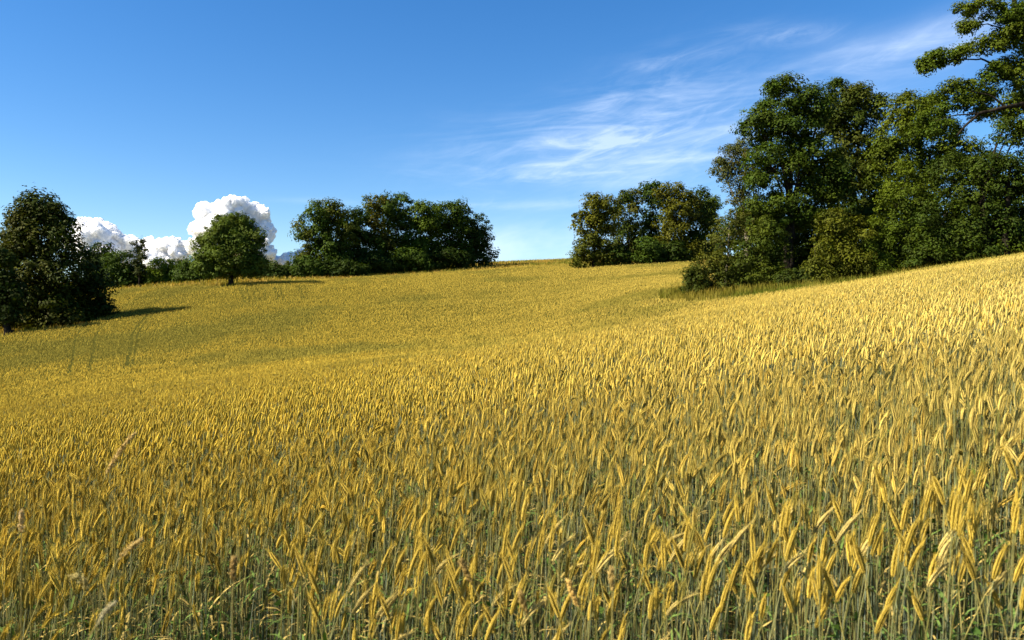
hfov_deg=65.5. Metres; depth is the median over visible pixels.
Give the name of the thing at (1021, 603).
wheat stalk
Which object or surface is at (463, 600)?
wheat stalk
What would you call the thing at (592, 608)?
wheat stalk
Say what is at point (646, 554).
wheat stalk
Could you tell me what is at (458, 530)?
wheat stalk
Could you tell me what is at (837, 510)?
wheat stalk
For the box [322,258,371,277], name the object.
bush
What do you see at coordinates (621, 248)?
bush
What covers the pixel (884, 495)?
wheat stalk
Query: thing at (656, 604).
wheat stalk
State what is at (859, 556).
wheat stalk
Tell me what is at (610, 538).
wheat stalk
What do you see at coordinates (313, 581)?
wheat stalk
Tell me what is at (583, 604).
wheat stalk
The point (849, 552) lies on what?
wheat stalk
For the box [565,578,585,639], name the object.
grass stalk
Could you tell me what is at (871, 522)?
wheat stalk
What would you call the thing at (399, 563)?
wheat stalk
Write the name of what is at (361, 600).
wheat stalk
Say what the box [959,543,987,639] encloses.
wheat stalk
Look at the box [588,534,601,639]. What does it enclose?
wheat stalk
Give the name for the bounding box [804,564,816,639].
wheat stalk
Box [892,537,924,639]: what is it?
wheat stalk
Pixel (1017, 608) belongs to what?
wheat stalk
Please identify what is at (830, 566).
wheat stalk
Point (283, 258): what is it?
cloud
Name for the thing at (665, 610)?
wheat stalk
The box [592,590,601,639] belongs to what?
wheat stalk
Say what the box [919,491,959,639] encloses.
wheat stalk
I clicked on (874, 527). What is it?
wheat stalk
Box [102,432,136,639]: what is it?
grass stalk
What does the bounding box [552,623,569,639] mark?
wheat stalk
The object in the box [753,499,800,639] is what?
wheat stalk
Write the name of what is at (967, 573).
wheat stalk
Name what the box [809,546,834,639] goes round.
wheat stalk
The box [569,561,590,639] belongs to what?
wheat stalk
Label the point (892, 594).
wheat stalk
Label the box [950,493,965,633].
wheat stalk
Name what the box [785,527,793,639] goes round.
wheat stalk
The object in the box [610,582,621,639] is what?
wheat stalk
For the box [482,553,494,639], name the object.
wheat stalk
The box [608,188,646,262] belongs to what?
grove tree
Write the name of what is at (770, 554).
wheat stalk
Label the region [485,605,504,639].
wheat stalk
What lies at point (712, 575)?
wheat stalk
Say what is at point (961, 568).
wheat stalk
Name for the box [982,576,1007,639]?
wheat stalk
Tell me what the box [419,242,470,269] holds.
bush
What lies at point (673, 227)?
yellow grove tree
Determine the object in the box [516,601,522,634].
wheat stalk
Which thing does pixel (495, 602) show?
wheat stalk
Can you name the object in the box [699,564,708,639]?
wheat stalk
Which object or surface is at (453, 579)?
wheat stalk
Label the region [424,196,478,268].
grove tree
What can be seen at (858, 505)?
wheat stalk
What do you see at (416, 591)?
wheat stalk
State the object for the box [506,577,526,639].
wheat stalk
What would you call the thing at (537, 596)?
wheat stalk
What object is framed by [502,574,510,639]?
wheat stalk
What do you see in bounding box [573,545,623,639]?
wheat stalk
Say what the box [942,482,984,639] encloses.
wheat stalk
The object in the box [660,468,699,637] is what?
wheat stalk
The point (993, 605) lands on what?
wheat stalk
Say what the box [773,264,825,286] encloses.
bush
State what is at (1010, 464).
wheat stalk
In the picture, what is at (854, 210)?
understory bush
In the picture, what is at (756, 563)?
wheat stalk
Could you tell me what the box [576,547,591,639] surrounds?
wheat stalk
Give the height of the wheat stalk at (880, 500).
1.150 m
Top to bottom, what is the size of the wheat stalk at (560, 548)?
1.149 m
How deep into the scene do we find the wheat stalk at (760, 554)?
1.93 m
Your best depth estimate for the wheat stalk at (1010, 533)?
2.01 m
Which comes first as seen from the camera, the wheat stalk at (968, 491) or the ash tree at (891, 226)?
the wheat stalk at (968, 491)
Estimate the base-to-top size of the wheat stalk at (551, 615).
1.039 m
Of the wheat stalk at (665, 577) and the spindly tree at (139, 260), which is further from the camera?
the spindly tree at (139, 260)
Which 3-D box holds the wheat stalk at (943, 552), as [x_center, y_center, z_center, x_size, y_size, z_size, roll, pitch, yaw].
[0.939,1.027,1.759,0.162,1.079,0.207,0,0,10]
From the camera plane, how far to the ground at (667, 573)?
4.49 m
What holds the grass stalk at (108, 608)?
on the ground at (667, 573)
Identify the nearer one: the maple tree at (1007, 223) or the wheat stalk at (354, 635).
the wheat stalk at (354, 635)
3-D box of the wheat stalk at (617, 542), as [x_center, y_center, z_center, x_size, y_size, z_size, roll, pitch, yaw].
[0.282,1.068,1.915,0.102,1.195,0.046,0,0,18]
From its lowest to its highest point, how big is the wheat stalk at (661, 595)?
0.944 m
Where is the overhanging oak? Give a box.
[900,0,1023,141]
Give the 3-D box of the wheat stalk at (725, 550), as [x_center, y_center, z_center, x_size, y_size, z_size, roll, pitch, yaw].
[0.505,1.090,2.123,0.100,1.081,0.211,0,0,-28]
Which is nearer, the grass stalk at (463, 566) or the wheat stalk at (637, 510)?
the grass stalk at (463, 566)
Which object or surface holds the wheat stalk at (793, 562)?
on the ground at (667, 573)
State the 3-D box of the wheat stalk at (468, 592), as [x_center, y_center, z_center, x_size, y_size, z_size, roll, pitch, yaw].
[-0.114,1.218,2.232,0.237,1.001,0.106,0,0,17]
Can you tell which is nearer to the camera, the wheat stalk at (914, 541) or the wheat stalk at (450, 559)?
the wheat stalk at (914, 541)
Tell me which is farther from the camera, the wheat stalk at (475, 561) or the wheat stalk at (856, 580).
the wheat stalk at (475, 561)
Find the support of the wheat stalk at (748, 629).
on the ground at (667, 573)
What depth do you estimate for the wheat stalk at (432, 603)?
2.01 m
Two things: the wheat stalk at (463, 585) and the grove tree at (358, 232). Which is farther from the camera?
the grove tree at (358, 232)
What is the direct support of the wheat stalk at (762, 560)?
on the ground at (667, 573)
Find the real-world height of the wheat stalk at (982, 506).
1.114 m
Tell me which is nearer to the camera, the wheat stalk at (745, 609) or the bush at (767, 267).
the wheat stalk at (745, 609)
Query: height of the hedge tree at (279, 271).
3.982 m
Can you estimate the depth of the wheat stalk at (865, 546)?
1.92 m
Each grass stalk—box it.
[17,508,24,639]
[68,573,97,639]
[87,600,117,639]
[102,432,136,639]
[106,536,144,639]
[229,555,237,639]
[458,557,479,639]
[517,588,532,639]
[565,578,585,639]
[607,565,614,639]
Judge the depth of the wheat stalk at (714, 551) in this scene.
2.24 m
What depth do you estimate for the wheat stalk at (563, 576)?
2.26 m
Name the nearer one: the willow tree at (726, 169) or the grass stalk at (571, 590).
the grass stalk at (571, 590)
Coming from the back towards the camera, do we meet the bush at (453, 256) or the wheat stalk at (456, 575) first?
the bush at (453, 256)
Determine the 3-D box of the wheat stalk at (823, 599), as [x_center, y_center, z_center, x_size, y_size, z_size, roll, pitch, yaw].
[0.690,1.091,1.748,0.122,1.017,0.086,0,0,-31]
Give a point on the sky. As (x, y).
(136, 114)
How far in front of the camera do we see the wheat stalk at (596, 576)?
2.12 m
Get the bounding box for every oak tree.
[728,70,858,268]
[800,76,898,268]
[854,88,999,257]
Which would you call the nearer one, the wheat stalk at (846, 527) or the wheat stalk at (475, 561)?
the wheat stalk at (846, 527)
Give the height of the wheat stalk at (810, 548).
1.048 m
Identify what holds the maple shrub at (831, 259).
on the ground at (667, 573)
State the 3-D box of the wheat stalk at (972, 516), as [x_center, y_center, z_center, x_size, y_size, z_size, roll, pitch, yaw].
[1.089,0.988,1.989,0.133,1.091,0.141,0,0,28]
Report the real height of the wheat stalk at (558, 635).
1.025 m
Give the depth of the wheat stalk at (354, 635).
1.96 m
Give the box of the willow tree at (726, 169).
[705,136,770,264]
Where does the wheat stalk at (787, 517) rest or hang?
on the ground at (667, 573)
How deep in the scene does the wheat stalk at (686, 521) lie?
2.01 m
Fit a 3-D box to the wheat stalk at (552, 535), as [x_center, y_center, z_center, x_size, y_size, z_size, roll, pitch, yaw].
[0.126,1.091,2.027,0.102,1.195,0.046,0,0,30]
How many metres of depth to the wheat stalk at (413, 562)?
1.95 m
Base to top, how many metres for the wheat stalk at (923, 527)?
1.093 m
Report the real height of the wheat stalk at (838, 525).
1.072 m
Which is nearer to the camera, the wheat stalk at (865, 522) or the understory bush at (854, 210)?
the wheat stalk at (865, 522)
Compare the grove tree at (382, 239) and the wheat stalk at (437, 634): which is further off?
the grove tree at (382, 239)
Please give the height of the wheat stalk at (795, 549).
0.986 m
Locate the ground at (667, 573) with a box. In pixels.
[1,263,1022,639]
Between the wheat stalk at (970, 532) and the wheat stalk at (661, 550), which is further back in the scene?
the wheat stalk at (970, 532)
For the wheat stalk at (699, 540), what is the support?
on the ground at (667, 573)
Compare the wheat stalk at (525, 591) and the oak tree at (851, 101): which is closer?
the wheat stalk at (525, 591)
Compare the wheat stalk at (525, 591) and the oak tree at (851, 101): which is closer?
the wheat stalk at (525, 591)
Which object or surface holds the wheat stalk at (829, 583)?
on the ground at (667, 573)
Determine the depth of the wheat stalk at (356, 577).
2.08 m
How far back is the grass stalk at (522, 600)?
1.30 m
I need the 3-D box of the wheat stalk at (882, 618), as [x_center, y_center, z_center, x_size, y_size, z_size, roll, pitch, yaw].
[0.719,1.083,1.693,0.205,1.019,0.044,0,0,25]
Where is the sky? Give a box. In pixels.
[0,0,1023,273]
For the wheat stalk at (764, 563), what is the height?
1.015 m
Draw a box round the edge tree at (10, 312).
[0,241,32,335]
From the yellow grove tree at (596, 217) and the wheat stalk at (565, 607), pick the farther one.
the yellow grove tree at (596, 217)
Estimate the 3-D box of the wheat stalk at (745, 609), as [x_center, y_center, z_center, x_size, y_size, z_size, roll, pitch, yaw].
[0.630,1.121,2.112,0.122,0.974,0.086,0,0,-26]
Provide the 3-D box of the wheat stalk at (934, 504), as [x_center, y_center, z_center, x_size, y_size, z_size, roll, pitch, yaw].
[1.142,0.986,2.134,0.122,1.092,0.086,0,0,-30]
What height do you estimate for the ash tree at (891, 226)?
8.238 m
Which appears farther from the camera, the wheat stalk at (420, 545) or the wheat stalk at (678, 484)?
the wheat stalk at (420, 545)
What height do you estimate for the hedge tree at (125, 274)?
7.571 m
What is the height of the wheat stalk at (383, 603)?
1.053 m
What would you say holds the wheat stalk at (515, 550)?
on the ground at (667, 573)
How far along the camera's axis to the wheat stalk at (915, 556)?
1.84 m
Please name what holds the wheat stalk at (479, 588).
on the ground at (667, 573)
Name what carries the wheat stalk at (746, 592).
on the ground at (667, 573)
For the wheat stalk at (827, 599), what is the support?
on the ground at (667, 573)
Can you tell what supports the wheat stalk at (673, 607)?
on the ground at (667, 573)
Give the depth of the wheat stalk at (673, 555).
2.02 m
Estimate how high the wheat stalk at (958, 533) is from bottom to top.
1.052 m
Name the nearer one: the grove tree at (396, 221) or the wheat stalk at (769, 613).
the wheat stalk at (769, 613)
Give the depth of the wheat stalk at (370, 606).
2.01 m
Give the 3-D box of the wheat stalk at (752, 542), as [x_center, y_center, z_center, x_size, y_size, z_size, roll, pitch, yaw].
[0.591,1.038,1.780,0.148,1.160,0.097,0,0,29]
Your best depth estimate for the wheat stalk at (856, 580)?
1.81 m
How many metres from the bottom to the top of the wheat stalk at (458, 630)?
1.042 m
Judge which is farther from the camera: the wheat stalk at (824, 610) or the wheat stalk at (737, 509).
the wheat stalk at (737, 509)
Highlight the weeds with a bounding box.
[4,447,1023,639]
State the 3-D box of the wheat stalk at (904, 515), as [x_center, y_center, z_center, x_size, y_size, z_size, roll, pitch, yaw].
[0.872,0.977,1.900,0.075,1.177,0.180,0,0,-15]
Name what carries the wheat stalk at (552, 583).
on the ground at (667, 573)
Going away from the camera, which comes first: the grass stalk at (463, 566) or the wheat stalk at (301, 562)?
the grass stalk at (463, 566)
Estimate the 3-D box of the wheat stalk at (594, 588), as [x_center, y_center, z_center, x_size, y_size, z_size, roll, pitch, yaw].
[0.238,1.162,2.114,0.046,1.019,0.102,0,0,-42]
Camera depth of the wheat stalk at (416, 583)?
2.19 m
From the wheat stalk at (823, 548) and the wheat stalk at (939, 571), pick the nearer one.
the wheat stalk at (939, 571)
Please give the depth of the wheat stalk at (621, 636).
1.82 m
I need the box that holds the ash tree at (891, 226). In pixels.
[852,151,939,276]
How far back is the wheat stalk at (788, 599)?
1.73 m
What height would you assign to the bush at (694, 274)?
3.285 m
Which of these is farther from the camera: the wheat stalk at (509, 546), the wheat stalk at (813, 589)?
the wheat stalk at (509, 546)
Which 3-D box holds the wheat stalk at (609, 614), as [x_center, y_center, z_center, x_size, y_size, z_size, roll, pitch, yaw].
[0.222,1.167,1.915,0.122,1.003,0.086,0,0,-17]
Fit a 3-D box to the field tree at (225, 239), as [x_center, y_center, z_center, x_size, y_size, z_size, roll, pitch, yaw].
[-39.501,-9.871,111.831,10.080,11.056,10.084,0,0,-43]
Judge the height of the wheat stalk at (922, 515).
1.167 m
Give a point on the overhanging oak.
(1009, 37)
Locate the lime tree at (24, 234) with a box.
[0,185,101,329]
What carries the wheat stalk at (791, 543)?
on the ground at (667, 573)
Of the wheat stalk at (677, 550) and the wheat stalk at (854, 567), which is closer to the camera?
the wheat stalk at (677, 550)
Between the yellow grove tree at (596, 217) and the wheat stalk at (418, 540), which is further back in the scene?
the yellow grove tree at (596, 217)
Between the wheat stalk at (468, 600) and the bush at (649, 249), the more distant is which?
the bush at (649, 249)
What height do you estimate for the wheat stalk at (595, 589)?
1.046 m
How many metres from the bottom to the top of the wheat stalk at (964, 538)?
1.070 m
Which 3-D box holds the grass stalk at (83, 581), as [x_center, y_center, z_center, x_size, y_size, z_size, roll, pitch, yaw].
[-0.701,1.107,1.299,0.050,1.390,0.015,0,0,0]
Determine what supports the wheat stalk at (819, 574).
on the ground at (667, 573)
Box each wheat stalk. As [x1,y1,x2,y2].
[291,543,316,639]
[303,564,328,639]
[303,589,322,639]
[311,605,319,639]
[321,593,330,639]
[328,586,338,639]
[330,556,371,639]
[330,589,348,636]
[341,583,376,639]
[350,549,361,638]
[352,621,359,639]
[367,590,395,639]
[367,592,373,623]
[368,540,396,638]
[368,615,377,639]
[369,607,376,639]
[371,576,378,639]
[371,588,380,633]
[373,588,401,636]
[378,591,393,638]
[383,544,408,639]
[389,605,398,639]
[393,631,417,639]
[395,600,407,622]
[395,609,405,639]
[396,539,422,637]
[401,610,406,634]
[405,543,431,639]
[410,525,421,639]
[412,552,462,639]
[414,550,427,639]
[414,571,419,639]
[417,529,422,639]
[421,591,437,639]
[422,535,446,639]
[423,583,434,639]
[424,601,431,639]
[429,619,441,639]
[431,577,448,639]
[436,515,463,639]
[440,567,449,634]
[441,565,460,634]
[442,561,465,639]
[443,546,466,639]
[449,585,466,639]
[450,560,473,639]
[453,597,471,639]
[456,613,465,639]
[457,589,473,639]
[462,585,477,639]
[462,608,470,637]
[466,585,469,639]
[467,577,484,631]
[468,563,476,639]
[472,543,478,628]
[472,608,487,639]
[480,582,517,635]
[480,603,496,639]
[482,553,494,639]
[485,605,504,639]
[487,548,511,629]
[492,590,509,639]
[497,546,523,639]
[498,521,510,639]
[498,523,525,639]
[499,532,526,639]
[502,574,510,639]
[504,539,521,635]
[506,550,517,632]
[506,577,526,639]
[507,569,527,639]
[516,575,530,637]
[516,597,547,639]
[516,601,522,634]
[520,577,525,639]
[522,514,568,639]
[522,539,533,623]
[533,525,545,639]
[533,533,581,629]
[535,588,540,639]
[537,562,583,639]
[541,582,563,639]
[543,568,557,639]
[544,516,558,639]
[550,588,557,639]
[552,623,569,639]
[554,619,564,639]
[555,576,568,634]
[559,583,577,624]
[561,546,571,639]
[562,553,578,639]
[563,546,586,623]
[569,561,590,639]
[570,553,610,639]
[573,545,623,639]
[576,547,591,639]
[580,511,607,639]
[580,576,590,639]
[582,546,610,639]
[586,528,632,639]
[587,594,595,639]
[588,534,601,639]
[588,539,597,639]
[589,572,598,620]
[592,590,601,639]
[599,585,618,636]
[600,625,610,639]
[602,526,612,632]
[605,573,623,639]
[606,595,615,639]
[608,502,622,639]
[610,539,624,638]
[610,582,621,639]
[611,518,623,639]
[614,543,639,639]
[617,626,624,639]
[618,612,628,634]
[624,469,654,639]
[625,564,650,639]
[627,491,644,639]
[631,524,660,639]
[632,529,684,639]
[636,560,660,638]
[640,532,652,639]
[642,546,691,639]
[643,521,655,632]
[643,538,671,639]
[645,529,693,639]
[647,583,657,639]
[649,534,673,639]
[649,581,671,636]
[654,578,659,637]
[655,589,701,639]
[658,529,687,639]
[659,533,667,636]
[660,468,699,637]
[661,532,673,638]
[663,598,667,620]
[665,522,695,639]
[665,578,676,636]
[669,534,696,639]
[673,498,733,625]
[673,533,728,638]
[676,577,685,639]
[680,507,709,639]
[680,517,690,639]
[681,519,700,639]
[683,542,707,639]
[685,508,716,639]
[688,535,737,639]
[695,529,718,639]
[698,553,720,639]
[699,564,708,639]
[702,546,713,639]
[703,517,755,639]
[704,529,739,639]
[707,502,739,639]
[708,597,725,639]
[716,572,732,639]
[721,551,742,639]
[726,568,744,635]
[731,541,783,635]
[732,551,756,639]
[733,490,783,634]
[736,551,782,639]
[741,540,768,639]
[741,564,764,639]
[743,559,752,639]
[744,611,754,639]
[745,566,754,623]
[746,490,777,614]
[747,522,757,639]
[749,537,769,639]
[749,550,760,616]
[752,533,779,639]
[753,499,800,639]
[754,533,816,639]
[756,549,811,639]
[758,592,766,639]
[760,520,771,639]
[764,480,833,639]
[766,492,798,639]
[769,556,795,639]
[772,518,801,639]
[775,499,788,639]
[777,513,833,639]
[779,578,797,639]
[781,498,817,639]
[782,529,788,631]
[784,498,814,639]
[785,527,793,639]
[786,507,833,639]
[789,490,817,639]
[792,575,804,639]
[793,546,801,632]
[797,529,856,639]
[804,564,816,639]
[807,506,867,639]
[807,569,820,633]
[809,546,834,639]
[812,596,831,639]
[814,549,839,639]
[814,553,824,639]
[815,559,844,639]
[818,530,828,639]
[820,584,828,629]
[821,582,829,639]
[824,518,850,639]
[825,573,852,639]
[827,484,865,639]
[828,506,882,631]
[829,490,858,639]
[829,504,847,639]
[838,509,910,639]
[842,543,863,639]
[843,533,854,639]
[843,533,875,632]
[843,560,865,639]
[845,537,906,639]
[848,535,862,639]
[851,531,876,639]
[855,516,871,639]
[856,506,881,639]
[857,521,886,639]
[866,492,912,639]
[867,512,932,638]
[871,464,945,634]
[874,596,894,639]
[875,522,887,625]
[876,466,945,639]
[876,475,906,619]
[879,578,899,639]
[883,480,941,639]
[887,504,915,639]
[888,540,903,639]
[890,518,961,639]
[891,512,921,639]
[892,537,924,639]
[893,537,927,639]
[894,479,934,638]
[894,522,924,639]
[895,532,905,639]
[902,537,909,639]
[902,550,959,639]
[903,442,941,639]
[905,520,930,638]
[906,585,927,639]
[909,559,957,639]
[913,489,930,639]
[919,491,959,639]
[925,498,986,637]
[925,537,955,639]
[926,492,965,639]
[926,551,938,627]
[927,466,1022,639]
[932,457,970,639]
[933,464,977,639]
[934,511,966,639]
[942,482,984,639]
[944,457,988,639]
[946,484,963,639]
[949,463,986,639]
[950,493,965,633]
[950,542,975,639]
[954,529,989,639]
[959,471,989,627]
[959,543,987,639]
[963,534,976,625]
[963,564,1017,639]
[964,488,997,631]
[966,520,978,639]
[969,503,977,639]
[982,538,1008,639]
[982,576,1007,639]
[990,554,1023,636]
[991,550,1001,639]
[999,445,1023,619]
[1001,514,1020,639]
[1002,553,1023,639]
[1007,491,1021,620]
[1007,494,1022,635]
[1009,474,1023,638]
[1009,571,1023,639]
[1011,502,1020,639]
[1013,575,1020,639]
[1017,518,1023,639]
[1019,584,1023,639]
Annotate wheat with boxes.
[0,252,1023,639]
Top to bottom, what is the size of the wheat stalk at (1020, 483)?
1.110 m
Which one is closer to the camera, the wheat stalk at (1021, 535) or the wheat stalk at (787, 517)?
the wheat stalk at (1021, 535)
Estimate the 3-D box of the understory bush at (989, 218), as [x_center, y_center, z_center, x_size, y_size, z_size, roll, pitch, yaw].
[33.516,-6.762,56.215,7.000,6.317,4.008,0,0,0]
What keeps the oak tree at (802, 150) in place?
on the ground at (667, 573)
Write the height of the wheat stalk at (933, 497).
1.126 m
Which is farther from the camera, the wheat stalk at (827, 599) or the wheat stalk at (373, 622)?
the wheat stalk at (373, 622)
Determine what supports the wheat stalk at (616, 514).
on the ground at (667, 573)
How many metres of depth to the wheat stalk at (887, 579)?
2.15 m
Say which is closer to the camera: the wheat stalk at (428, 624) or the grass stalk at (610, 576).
the grass stalk at (610, 576)
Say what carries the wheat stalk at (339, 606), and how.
on the ground at (667, 573)
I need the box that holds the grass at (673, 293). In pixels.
[0,250,1021,335]
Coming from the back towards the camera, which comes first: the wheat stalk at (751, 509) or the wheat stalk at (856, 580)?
the wheat stalk at (751, 509)
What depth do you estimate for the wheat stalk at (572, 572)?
2.16 m
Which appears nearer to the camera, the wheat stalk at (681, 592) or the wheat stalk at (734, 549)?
the wheat stalk at (681, 592)
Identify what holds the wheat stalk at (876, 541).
on the ground at (667, 573)
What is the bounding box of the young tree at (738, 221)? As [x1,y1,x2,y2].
[700,206,755,281]
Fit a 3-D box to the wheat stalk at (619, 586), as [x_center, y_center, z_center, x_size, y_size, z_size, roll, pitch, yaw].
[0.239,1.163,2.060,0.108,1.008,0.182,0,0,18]
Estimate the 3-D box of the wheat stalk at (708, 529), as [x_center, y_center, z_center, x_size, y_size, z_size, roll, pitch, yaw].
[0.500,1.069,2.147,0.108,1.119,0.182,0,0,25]
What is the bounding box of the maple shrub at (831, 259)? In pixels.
[799,207,882,281]
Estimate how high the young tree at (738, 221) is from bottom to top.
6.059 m
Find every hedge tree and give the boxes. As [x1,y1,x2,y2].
[82,241,122,276]
[97,249,144,287]
[118,263,152,285]
[142,255,178,284]
[169,253,207,283]
[260,260,292,277]
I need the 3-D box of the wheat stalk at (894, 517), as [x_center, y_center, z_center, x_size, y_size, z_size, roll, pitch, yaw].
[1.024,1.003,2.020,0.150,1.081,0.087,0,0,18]
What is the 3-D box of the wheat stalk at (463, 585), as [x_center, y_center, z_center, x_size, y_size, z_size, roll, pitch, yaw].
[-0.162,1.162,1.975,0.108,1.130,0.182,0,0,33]
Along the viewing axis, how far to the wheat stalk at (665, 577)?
2.24 m
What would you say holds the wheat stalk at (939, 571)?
on the ground at (667, 573)
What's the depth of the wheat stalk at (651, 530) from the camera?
2.15 m
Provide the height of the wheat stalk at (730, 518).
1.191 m
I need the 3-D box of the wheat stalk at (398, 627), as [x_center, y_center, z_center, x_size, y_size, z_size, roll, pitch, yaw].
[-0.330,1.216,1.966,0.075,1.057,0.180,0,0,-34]
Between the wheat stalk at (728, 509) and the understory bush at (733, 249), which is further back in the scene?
the understory bush at (733, 249)
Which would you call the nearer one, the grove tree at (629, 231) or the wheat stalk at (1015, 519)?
the wheat stalk at (1015, 519)
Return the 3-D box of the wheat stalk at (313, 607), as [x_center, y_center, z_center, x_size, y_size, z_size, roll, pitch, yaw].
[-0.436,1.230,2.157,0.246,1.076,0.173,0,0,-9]
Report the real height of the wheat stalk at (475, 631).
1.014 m
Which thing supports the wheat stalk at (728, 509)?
on the ground at (667, 573)
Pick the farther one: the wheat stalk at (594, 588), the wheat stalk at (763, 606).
the wheat stalk at (594, 588)
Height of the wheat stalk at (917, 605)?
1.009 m
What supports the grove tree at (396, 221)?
on the ground at (667, 573)
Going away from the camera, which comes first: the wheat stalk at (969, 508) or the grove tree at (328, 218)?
the wheat stalk at (969, 508)
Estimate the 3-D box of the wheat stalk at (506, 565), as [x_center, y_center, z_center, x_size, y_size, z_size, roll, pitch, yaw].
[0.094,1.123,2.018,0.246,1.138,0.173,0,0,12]
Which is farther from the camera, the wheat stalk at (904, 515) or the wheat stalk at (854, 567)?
the wheat stalk at (854, 567)
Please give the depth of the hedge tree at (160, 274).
131.99 m
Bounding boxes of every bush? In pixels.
[288,255,327,277]
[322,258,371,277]
[354,250,397,274]
[386,245,434,272]
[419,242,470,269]
[600,244,635,265]
[631,236,666,264]
[658,240,691,262]
[678,248,754,294]
[711,206,804,281]
[728,213,799,288]
[764,206,816,257]
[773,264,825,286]
[793,197,868,272]
[831,187,910,267]
[885,193,968,266]
[948,194,1022,259]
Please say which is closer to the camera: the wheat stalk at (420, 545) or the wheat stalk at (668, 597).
the wheat stalk at (668, 597)
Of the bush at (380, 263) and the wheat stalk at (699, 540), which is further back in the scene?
the bush at (380, 263)
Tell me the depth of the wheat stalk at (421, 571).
1.97 m
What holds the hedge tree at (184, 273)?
on the ground at (667, 573)
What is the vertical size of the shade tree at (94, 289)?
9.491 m
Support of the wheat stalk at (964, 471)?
on the ground at (667, 573)
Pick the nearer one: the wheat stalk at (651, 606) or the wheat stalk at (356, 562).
the wheat stalk at (651, 606)
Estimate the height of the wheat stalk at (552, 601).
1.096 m
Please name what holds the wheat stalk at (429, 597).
on the ground at (667, 573)
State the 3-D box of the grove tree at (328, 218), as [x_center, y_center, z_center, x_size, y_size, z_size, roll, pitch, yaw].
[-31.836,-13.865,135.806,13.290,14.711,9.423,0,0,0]
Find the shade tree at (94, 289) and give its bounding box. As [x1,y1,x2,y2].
[53,244,121,320]
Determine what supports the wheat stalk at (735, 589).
on the ground at (667, 573)
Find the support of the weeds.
on the ground at (667, 573)
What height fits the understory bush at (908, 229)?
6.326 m
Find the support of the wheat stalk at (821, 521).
on the ground at (667, 573)
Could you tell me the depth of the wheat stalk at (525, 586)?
2.02 m
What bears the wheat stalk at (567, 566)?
on the ground at (667, 573)
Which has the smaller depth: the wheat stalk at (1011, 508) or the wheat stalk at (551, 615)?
the wheat stalk at (551, 615)
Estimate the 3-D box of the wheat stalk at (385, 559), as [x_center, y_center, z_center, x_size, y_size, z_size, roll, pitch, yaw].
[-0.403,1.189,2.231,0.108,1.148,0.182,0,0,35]
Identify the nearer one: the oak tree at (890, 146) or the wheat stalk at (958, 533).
the wheat stalk at (958, 533)
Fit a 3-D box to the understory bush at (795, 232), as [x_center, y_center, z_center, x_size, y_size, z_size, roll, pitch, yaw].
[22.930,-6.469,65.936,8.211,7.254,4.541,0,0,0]
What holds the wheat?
on the ground at (667, 573)
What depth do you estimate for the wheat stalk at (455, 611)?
2.19 m
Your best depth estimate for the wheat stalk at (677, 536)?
2.07 m
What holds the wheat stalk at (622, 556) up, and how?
on the ground at (667, 573)
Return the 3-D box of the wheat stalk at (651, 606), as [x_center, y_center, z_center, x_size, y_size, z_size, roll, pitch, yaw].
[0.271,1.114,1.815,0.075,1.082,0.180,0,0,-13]
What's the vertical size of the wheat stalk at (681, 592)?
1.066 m
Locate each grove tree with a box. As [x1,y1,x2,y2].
[285,196,363,274]
[334,205,375,270]
[350,193,401,271]
[371,189,420,267]
[393,199,453,270]
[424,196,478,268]
[453,212,499,266]
[565,191,624,267]
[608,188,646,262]
[632,179,675,238]
[649,180,708,261]
[678,185,718,259]
[699,194,726,256]
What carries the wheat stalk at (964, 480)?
on the ground at (667, 573)
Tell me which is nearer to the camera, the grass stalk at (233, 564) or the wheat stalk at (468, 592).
the grass stalk at (233, 564)
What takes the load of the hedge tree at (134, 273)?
on the ground at (667, 573)
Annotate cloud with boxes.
[62,217,189,268]
[183,194,276,262]
[273,248,310,267]
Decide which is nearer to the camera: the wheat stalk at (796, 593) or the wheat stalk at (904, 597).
the wheat stalk at (796, 593)
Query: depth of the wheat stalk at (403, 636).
2.01 m
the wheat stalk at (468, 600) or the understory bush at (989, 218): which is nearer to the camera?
the wheat stalk at (468, 600)
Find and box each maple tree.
[901,146,1007,267]
[962,89,1023,259]
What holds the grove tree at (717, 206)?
on the ground at (667, 573)
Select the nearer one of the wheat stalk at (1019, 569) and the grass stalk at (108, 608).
the grass stalk at (108, 608)
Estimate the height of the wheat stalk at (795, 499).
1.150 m
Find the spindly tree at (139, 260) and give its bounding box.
[129,236,148,286]
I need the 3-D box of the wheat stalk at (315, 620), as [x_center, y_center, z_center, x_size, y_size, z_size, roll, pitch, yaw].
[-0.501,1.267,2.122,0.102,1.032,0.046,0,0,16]
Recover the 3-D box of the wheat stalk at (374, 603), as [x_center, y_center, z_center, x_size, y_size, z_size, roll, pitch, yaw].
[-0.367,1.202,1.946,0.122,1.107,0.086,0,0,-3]
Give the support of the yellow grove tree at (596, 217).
on the ground at (667, 573)
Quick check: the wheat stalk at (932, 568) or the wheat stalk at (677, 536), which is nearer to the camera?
the wheat stalk at (932, 568)
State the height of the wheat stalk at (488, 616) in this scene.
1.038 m
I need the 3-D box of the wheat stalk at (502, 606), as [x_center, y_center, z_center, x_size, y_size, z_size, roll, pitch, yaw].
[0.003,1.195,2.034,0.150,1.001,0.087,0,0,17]
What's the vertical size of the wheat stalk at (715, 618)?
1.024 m
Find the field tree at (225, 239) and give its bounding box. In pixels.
[187,210,271,286]
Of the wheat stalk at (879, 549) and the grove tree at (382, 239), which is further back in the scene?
the grove tree at (382, 239)
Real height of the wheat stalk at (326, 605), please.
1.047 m
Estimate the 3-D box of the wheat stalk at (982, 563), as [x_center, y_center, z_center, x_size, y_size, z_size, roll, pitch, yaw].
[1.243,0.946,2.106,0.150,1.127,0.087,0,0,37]

